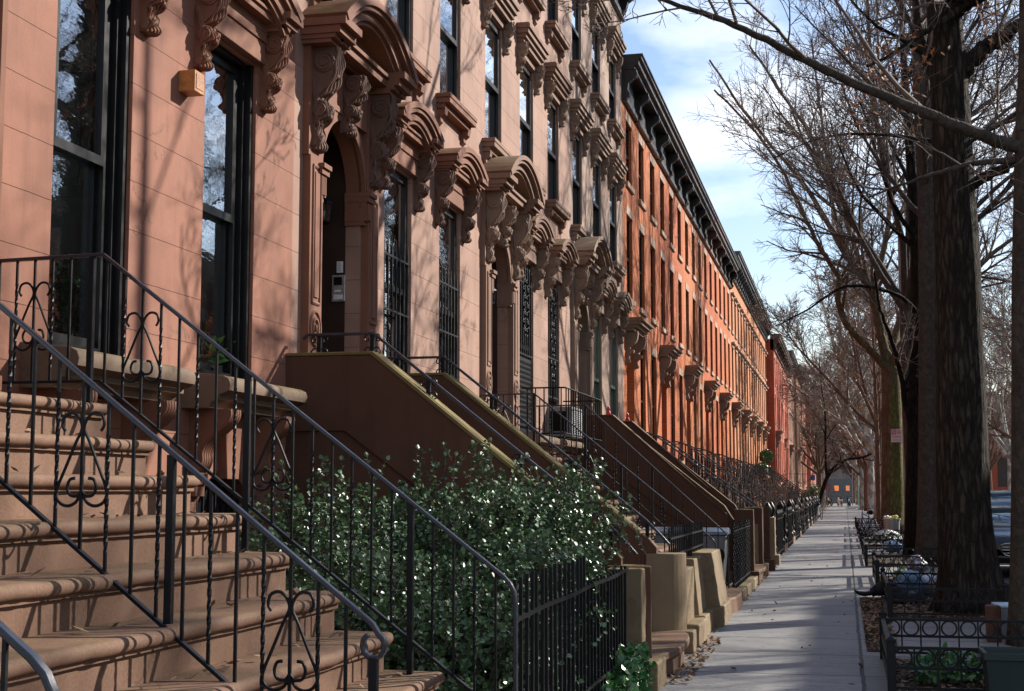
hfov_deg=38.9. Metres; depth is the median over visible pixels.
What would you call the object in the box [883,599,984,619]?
soil
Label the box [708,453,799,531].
iron railing
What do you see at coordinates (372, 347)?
handrail
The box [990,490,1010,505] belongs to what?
parked car
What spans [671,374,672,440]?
window
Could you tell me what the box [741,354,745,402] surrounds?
window
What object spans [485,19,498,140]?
window
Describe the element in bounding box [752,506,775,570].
stone pillar
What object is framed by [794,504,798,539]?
iron fence
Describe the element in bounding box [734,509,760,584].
stone pillar
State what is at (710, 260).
window
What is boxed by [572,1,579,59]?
window
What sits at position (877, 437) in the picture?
street tree
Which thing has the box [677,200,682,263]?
window
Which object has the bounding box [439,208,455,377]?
window
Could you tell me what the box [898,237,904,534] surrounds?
street pole
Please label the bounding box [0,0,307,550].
brownstone house
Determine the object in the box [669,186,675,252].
window
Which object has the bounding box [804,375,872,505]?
street tree
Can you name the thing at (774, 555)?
stone pillar
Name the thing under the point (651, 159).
window
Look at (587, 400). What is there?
railing
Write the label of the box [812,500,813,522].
iron fence
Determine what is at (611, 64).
window
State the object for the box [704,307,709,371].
window
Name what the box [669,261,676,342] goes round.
window
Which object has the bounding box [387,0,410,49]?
window
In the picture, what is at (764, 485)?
iron railing
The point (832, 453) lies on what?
street tree
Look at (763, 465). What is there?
topiary
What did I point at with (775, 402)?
brick house
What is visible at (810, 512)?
iron fence
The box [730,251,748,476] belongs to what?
brick house
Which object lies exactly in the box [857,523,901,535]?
tree guard
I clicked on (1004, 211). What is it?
street tree
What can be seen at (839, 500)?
motor scooter
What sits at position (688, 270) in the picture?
window
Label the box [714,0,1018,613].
street tree
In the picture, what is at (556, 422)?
air conditioner
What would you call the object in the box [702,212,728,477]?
brick house
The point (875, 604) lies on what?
leaf litter
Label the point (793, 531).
iron railing
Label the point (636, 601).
stone pillar
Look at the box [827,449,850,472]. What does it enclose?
window
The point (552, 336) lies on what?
window guard
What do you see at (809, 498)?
iron railing
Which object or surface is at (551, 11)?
window
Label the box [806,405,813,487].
brick house
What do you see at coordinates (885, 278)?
street tree
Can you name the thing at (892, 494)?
street tree
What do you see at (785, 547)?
stoop
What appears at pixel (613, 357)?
window
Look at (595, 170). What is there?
window
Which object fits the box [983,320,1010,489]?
street tree
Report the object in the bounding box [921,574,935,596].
plastic bag
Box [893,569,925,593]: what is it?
plastic bag
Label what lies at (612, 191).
window
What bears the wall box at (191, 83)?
attached to the brownstone house at (118, 147)
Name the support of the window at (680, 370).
in the brick house at (677, 172)
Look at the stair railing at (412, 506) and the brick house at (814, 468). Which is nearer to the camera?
the stair railing at (412, 506)
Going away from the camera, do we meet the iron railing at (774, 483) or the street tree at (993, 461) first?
the iron railing at (774, 483)
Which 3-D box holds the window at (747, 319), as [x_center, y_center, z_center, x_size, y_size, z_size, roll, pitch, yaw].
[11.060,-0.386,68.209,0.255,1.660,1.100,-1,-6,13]
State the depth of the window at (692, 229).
44.48 m
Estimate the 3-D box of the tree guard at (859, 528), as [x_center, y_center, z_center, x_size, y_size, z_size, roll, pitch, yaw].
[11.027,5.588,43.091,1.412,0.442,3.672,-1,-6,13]
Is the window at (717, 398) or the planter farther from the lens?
the window at (717, 398)
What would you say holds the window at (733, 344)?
in the brick house at (735, 307)
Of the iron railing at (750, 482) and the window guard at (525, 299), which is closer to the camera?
the window guard at (525, 299)
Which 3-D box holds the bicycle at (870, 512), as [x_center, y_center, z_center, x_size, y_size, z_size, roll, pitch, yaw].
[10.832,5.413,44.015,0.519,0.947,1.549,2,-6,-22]
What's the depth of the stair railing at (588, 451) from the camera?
17.38 m
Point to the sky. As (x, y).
(677, 55)
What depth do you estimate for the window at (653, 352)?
34.69 m
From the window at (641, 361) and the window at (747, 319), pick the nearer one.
the window at (641, 361)
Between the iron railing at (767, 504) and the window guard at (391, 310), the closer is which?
the window guard at (391, 310)
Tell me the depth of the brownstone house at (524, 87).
20.01 m
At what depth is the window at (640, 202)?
33.28 m
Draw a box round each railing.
[0,253,517,690]
[0,302,387,690]
[0,620,58,690]
[479,393,716,551]
[518,404,729,587]
[521,387,601,441]
[645,431,771,515]
[649,434,776,552]
[665,441,785,544]
[673,443,787,542]
[688,448,793,537]
[693,450,795,535]
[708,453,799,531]
[711,455,801,530]
[722,458,804,527]
[725,459,805,526]
[735,461,808,523]
[738,462,809,522]
[745,463,811,520]
[747,465,812,520]
[755,466,814,518]
[768,471,814,515]
[769,469,816,516]
[770,469,818,513]
[774,472,817,515]
[775,472,818,512]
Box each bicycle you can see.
[816,501,825,519]
[855,508,877,538]
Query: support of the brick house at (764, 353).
on the pavement
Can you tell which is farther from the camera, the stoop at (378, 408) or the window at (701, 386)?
the window at (701, 386)
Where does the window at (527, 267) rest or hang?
in the brownstone house at (524, 87)
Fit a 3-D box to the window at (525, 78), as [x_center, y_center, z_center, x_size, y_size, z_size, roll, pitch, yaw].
[0.143,-3.219,20.914,0.100,1.724,0.894,-1,-6,13]
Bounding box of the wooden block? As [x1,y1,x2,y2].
[985,604,1001,641]
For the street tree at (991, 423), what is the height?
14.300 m
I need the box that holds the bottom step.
[726,587,741,612]
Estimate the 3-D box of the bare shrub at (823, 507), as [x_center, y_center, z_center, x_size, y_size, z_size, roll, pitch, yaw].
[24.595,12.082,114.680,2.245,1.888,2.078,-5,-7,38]
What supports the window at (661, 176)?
in the brick house at (677, 172)
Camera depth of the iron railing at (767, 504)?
29.26 m
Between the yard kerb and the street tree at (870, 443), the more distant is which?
the street tree at (870, 443)
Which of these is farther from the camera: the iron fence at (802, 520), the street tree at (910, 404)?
the iron fence at (802, 520)
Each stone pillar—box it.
[606,567,664,690]
[686,566,707,647]
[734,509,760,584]
[745,507,768,575]
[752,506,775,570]
[770,517,780,565]
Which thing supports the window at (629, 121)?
in the brick house at (648, 122)
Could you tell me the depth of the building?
198.98 m
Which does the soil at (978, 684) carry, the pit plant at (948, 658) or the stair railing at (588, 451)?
the pit plant at (948, 658)
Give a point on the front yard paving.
(826, 507)
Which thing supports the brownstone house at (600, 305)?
on the pavement
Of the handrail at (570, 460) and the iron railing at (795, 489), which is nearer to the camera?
the handrail at (570, 460)
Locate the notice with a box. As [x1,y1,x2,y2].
[337,261,342,272]
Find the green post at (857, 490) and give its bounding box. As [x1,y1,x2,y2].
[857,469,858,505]
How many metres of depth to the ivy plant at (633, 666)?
9.84 m
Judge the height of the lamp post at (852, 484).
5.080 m
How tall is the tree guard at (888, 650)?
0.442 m
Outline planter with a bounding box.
[882,515,900,538]
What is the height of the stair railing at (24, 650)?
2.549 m
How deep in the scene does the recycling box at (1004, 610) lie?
14.19 m
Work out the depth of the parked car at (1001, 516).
27.16 m
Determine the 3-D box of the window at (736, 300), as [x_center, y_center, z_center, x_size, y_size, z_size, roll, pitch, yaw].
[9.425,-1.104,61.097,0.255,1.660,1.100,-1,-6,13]
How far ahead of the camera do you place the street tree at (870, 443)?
77.42 m
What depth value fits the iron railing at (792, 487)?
69.58 m
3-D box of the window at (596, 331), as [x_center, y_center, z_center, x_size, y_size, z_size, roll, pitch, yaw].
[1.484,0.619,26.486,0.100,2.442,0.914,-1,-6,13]
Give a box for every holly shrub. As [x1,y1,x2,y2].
[239,444,511,690]
[350,437,646,690]
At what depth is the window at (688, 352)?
42.49 m
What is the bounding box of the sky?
[621,0,1018,393]
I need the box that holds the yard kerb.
[727,576,757,600]
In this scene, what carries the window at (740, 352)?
in the brick house at (735, 307)
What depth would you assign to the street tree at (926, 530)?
28.97 m
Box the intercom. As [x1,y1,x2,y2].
[332,275,345,301]
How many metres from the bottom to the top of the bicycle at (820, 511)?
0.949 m
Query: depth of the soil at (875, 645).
15.15 m
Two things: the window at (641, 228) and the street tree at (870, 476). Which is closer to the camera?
the window at (641, 228)
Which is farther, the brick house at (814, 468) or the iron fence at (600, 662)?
the brick house at (814, 468)
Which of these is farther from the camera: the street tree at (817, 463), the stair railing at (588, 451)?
the street tree at (817, 463)
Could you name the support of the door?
in the brick house at (999, 475)
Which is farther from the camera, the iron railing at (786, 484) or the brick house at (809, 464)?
the brick house at (809, 464)
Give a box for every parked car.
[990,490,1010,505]
[991,505,1010,565]
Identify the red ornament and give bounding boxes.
[606,405,610,414]
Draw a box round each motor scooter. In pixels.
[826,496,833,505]
[836,496,842,505]
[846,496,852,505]
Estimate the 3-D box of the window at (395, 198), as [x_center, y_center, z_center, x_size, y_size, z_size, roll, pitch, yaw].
[-1.237,-0.576,14.654,0.100,2.442,0.914,-1,-6,13]
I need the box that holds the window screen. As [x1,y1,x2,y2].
[520,356,531,431]
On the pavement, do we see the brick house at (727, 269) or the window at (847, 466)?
the brick house at (727, 269)
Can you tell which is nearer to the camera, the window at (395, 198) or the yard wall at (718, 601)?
the window at (395, 198)
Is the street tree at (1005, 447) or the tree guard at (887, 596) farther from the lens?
the street tree at (1005, 447)
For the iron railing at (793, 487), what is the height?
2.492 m
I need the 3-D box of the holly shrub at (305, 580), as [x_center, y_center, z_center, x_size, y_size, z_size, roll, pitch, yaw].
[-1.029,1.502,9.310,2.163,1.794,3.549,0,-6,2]
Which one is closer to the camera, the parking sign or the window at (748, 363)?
the parking sign
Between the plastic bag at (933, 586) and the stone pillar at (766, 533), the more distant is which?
the stone pillar at (766, 533)
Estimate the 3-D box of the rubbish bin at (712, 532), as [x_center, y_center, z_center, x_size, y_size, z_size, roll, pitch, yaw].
[2.720,2.988,20.024,0.580,0.940,0.629,-1,-6,13]
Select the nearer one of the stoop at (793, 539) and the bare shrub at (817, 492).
the stoop at (793, 539)
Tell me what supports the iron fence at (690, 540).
on the yard wall at (700, 609)
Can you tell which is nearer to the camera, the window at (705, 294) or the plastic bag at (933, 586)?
the plastic bag at (933, 586)
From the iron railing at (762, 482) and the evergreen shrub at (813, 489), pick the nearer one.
the iron railing at (762, 482)
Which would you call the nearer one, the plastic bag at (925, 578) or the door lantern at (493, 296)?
the door lantern at (493, 296)
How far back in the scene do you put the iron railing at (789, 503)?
40.68 m
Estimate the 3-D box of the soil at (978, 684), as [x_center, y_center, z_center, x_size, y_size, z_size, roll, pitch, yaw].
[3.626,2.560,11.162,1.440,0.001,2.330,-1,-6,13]
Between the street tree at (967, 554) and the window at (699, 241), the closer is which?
the street tree at (967, 554)
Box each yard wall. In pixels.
[686,556,713,635]
[687,549,731,626]
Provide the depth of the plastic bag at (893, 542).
33.83 m
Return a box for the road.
[1000,563,1009,583]
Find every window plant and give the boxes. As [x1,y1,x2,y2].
[47,252,87,336]
[199,329,235,363]
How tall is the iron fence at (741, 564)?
0.920 m
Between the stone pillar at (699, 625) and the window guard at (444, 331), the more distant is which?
the window guard at (444, 331)
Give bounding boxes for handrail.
[302,332,637,555]
[387,356,669,545]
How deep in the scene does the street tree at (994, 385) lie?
122.88 m
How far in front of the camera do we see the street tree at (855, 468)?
162.56 m
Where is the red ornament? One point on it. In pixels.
(608, 412)
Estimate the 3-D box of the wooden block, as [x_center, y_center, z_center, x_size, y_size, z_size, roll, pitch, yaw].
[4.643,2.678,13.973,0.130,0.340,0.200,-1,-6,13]
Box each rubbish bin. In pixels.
[649,527,685,551]
[685,527,730,586]
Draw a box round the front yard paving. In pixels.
[586,504,831,689]
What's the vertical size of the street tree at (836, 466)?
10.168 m
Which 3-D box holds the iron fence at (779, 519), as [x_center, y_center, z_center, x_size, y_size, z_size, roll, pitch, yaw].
[6.048,4.216,32.675,0.049,1.040,2.947,-1,-6,13]
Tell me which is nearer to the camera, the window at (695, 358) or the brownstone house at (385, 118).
the brownstone house at (385, 118)
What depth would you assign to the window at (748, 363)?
67.63 m
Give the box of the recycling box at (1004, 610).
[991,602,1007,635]
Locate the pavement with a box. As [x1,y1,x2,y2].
[659,503,1013,690]
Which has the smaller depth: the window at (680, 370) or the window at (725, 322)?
the window at (680, 370)
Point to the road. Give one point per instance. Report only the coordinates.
(1005, 570)
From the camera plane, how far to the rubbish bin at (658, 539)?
20.13 m
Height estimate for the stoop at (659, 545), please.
1.903 m
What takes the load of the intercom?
attached to the brownstone house at (385, 118)
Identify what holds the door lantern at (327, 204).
hanging from the brownstone house at (385, 118)
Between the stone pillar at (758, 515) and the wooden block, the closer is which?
the wooden block
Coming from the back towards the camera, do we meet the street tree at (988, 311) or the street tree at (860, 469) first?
the street tree at (860, 469)
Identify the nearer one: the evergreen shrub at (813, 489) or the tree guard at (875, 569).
the tree guard at (875, 569)
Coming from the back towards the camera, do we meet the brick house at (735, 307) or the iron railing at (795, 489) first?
the iron railing at (795, 489)
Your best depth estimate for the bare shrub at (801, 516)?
44.10 m
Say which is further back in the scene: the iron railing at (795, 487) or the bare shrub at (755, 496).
the iron railing at (795, 487)
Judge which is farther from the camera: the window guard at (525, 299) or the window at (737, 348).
the window at (737, 348)
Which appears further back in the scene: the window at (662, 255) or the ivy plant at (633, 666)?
the window at (662, 255)
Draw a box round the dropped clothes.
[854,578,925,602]
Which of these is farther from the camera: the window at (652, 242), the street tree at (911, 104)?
the window at (652, 242)
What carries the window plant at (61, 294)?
in the brownstone house at (118, 147)
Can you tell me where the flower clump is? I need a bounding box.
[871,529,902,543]
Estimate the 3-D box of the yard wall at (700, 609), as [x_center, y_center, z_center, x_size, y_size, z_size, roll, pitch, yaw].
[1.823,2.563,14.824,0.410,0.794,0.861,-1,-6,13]
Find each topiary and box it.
[753,462,767,480]
[759,449,773,475]
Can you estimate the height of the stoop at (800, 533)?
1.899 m
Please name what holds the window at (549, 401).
in the brownstone house at (524, 87)
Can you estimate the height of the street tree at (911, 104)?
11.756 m
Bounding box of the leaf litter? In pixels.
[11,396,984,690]
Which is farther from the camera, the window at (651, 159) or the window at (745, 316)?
the window at (745, 316)
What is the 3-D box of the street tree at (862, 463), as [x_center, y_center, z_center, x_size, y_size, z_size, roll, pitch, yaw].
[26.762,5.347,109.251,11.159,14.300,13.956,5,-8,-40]
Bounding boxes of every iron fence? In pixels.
[512,555,628,690]
[668,521,702,555]
[732,518,750,587]
[776,508,783,555]
[787,506,792,547]
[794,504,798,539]
[800,503,803,533]
[805,502,807,529]
[809,501,811,525]
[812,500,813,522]
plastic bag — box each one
[882,540,902,552]
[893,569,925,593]
[905,555,928,572]
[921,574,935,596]
[927,577,936,596]
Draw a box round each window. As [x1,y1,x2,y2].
[47,0,130,355]
[196,479,238,512]
[199,45,253,378]
[384,170,407,372]
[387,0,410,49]
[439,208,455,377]
[440,0,457,98]
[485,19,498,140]
[520,65,530,159]
[521,265,529,432]
[547,0,555,19]
[547,101,556,198]
[548,285,556,406]
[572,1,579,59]
[572,134,579,223]
[592,26,598,91]
[593,161,598,236]
[593,318,599,414]
[609,57,613,118]
[609,183,614,260]
[611,330,615,415]
[625,110,634,194]
[626,204,635,306]
[638,133,646,211]
[639,221,647,317]
[640,347,645,428]
[649,152,656,226]
[650,236,657,326]
[651,347,656,438]
[659,170,666,239]
[660,249,667,334]
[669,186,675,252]
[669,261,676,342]
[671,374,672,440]
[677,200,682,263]
[678,273,683,349]
[679,368,684,463]
[684,213,690,273]
[685,282,691,355]
[691,225,696,282]
[692,291,697,361]
[694,403,697,466]
[698,237,702,290]
[699,300,703,366]
[700,383,703,465]
[704,247,708,298]
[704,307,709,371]
[709,256,713,305]
[710,315,714,376]
[714,265,718,312]
[715,321,718,380]
[716,395,720,470]
[723,280,726,324]
[731,292,735,335]
[731,342,736,394]
[734,298,738,339]
[735,346,739,397]
[737,304,741,343]
[738,350,742,399]
[740,309,744,347]
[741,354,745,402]
[743,314,747,351]
[746,318,749,355]
[746,361,750,407]
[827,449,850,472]
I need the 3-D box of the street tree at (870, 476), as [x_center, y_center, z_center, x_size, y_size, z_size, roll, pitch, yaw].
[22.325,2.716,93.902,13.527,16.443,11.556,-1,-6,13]
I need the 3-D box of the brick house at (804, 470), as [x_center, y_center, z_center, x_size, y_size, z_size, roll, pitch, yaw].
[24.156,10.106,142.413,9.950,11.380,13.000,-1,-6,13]
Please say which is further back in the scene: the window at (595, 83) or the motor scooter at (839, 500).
the motor scooter at (839, 500)
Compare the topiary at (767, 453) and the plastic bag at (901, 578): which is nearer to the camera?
the plastic bag at (901, 578)
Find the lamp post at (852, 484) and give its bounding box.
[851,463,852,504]
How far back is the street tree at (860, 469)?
125.72 m
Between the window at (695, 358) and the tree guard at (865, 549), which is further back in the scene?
the window at (695, 358)
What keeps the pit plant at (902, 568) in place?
on the soil
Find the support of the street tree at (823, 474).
on the front yard paving
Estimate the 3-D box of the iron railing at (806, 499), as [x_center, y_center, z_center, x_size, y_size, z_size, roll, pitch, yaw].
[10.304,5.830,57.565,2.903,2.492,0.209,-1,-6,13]
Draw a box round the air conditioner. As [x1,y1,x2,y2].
[547,406,581,438]
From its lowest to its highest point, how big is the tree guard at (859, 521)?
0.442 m
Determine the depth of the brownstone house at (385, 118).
13.75 m
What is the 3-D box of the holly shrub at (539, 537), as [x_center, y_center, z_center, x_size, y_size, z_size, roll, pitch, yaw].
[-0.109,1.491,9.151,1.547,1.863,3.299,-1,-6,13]
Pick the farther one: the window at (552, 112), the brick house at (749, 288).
the brick house at (749, 288)
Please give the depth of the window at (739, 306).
62.58 m
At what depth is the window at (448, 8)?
17.07 m
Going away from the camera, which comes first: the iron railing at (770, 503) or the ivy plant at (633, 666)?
the ivy plant at (633, 666)
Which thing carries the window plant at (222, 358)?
in the brownstone house at (118, 147)
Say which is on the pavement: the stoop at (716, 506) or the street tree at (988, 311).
the stoop at (716, 506)
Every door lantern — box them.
[323,197,332,224]
[492,288,495,304]
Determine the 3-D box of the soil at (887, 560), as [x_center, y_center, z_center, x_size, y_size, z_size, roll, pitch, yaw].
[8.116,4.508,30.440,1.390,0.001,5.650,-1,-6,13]
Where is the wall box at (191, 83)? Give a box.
[179,69,203,96]
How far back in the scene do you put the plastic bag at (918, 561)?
25.31 m
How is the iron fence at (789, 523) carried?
on the pavement
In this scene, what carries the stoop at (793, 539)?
on the front yard paving
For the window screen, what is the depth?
20.49 m
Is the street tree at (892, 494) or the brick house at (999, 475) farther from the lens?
the brick house at (999, 475)
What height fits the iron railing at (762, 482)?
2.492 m
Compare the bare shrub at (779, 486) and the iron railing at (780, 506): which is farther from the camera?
the bare shrub at (779, 486)
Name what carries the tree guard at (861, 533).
on the soil
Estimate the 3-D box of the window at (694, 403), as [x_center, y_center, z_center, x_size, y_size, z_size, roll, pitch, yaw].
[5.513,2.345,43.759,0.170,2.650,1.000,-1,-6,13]
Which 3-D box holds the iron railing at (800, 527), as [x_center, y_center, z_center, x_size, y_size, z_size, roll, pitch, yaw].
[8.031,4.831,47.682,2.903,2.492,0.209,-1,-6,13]
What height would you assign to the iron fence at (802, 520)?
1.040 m
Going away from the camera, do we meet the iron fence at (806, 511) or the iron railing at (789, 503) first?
the iron railing at (789, 503)
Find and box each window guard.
[383,233,409,372]
[438,267,458,379]
[519,267,532,359]
[548,287,558,401]
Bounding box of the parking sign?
[891,429,901,441]
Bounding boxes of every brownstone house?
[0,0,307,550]
[291,0,488,393]
[476,0,583,466]
[567,0,632,420]
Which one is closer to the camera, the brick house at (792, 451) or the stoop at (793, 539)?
the stoop at (793, 539)
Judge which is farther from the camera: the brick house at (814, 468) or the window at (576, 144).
the brick house at (814, 468)
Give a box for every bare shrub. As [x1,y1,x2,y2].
[715,455,792,508]
[729,479,794,515]
[733,471,818,523]
[741,454,813,503]
[806,487,829,503]
[822,489,834,509]
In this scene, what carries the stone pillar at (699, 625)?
on the front yard paving
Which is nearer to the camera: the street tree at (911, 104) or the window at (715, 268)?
the street tree at (911, 104)
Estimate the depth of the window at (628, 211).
31.17 m
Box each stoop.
[0,391,444,690]
[285,351,696,685]
[553,457,676,551]
[568,414,766,583]
[700,476,795,543]
[713,478,801,536]
[776,535,787,551]
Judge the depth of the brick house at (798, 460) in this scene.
124.06 m
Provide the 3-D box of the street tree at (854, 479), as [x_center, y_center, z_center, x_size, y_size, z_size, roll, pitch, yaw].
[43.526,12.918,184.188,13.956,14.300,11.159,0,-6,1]
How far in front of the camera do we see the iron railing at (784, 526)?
36.30 m
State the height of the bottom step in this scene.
0.200 m
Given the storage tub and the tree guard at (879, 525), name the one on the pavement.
the storage tub
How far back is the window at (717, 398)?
51.70 m
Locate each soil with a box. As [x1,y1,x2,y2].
[860,598,896,650]
[863,554,937,566]
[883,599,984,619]
[883,659,983,690]
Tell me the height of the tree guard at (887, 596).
0.442 m
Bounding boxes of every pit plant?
[894,561,913,576]
[908,642,983,686]
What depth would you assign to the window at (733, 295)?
59.13 m
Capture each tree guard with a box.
[855,517,880,528]
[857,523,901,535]
[858,525,903,541]
[859,529,903,547]
[861,536,937,565]
[872,551,937,582]
[878,609,1023,690]
[880,567,1008,617]
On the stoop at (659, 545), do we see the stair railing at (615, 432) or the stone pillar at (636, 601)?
the stair railing at (615, 432)
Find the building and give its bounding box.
[816,445,902,502]
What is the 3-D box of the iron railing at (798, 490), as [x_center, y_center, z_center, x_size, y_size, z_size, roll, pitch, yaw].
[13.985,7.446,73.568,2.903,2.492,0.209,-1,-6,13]
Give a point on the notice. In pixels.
(339, 266)
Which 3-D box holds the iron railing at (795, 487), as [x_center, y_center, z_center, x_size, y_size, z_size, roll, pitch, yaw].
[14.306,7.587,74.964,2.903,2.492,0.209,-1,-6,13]
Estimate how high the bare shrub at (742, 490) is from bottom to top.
2.294 m
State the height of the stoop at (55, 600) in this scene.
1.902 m
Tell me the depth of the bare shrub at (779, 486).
50.15 m
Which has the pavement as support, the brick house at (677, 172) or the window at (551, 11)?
the brick house at (677, 172)
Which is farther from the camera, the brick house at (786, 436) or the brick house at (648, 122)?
the brick house at (786, 436)
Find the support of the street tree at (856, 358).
on the soil
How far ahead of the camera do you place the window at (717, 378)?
51.77 m
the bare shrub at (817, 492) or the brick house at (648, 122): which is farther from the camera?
the bare shrub at (817, 492)
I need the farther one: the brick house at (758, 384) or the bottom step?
the brick house at (758, 384)
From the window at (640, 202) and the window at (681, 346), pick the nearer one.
the window at (640, 202)
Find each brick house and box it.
[621,53,674,443]
[657,124,697,463]
[683,174,715,475]
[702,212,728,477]
[717,241,740,477]
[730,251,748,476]
[739,272,756,478]
[747,289,761,475]
[754,303,767,473]
[760,318,772,462]
[766,334,788,490]
[783,356,793,482]
[788,350,797,488]
[794,365,802,495]
[800,387,807,492]
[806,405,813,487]
[813,420,816,483]
[987,394,1010,489]
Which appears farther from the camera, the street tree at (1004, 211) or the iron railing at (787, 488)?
the iron railing at (787, 488)
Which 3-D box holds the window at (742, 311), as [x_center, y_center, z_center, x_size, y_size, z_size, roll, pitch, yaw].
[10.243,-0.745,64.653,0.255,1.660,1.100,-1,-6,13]
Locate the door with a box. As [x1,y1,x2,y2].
[997,458,1007,486]
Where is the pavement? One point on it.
(757, 649)
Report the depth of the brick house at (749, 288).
66.28 m
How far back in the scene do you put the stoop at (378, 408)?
11.50 m
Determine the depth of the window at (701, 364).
46.27 m
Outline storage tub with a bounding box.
[974,646,1023,690]
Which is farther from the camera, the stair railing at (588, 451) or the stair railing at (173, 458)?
the stair railing at (588, 451)
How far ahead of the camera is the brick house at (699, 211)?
43.82 m
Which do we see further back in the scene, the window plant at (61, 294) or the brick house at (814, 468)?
the brick house at (814, 468)
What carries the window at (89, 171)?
in the brownstone house at (118, 147)
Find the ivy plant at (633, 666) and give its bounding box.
[600,641,655,690]
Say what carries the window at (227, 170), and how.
in the brownstone house at (118, 147)
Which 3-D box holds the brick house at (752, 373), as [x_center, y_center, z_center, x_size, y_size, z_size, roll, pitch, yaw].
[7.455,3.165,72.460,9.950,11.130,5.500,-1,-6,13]
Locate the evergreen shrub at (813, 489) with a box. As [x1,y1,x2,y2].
[803,483,824,505]
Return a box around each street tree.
[547,0,1023,646]
[683,0,1018,474]
[706,0,1012,531]
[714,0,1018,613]
[744,0,1018,554]
[748,235,900,485]
[756,0,1018,562]
[767,263,900,513]
[785,191,897,517]
[788,325,873,510]
[798,321,873,507]
[798,354,874,507]
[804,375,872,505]
[808,354,867,504]
[809,351,874,506]
[813,375,874,504]
[816,410,850,476]
[817,279,898,522]
[820,431,874,502]
[877,259,1011,439]
[981,178,1012,391]
[983,260,1011,489]
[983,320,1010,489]
[984,336,1010,448]
[987,189,1012,232]
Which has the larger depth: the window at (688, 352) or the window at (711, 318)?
the window at (711, 318)

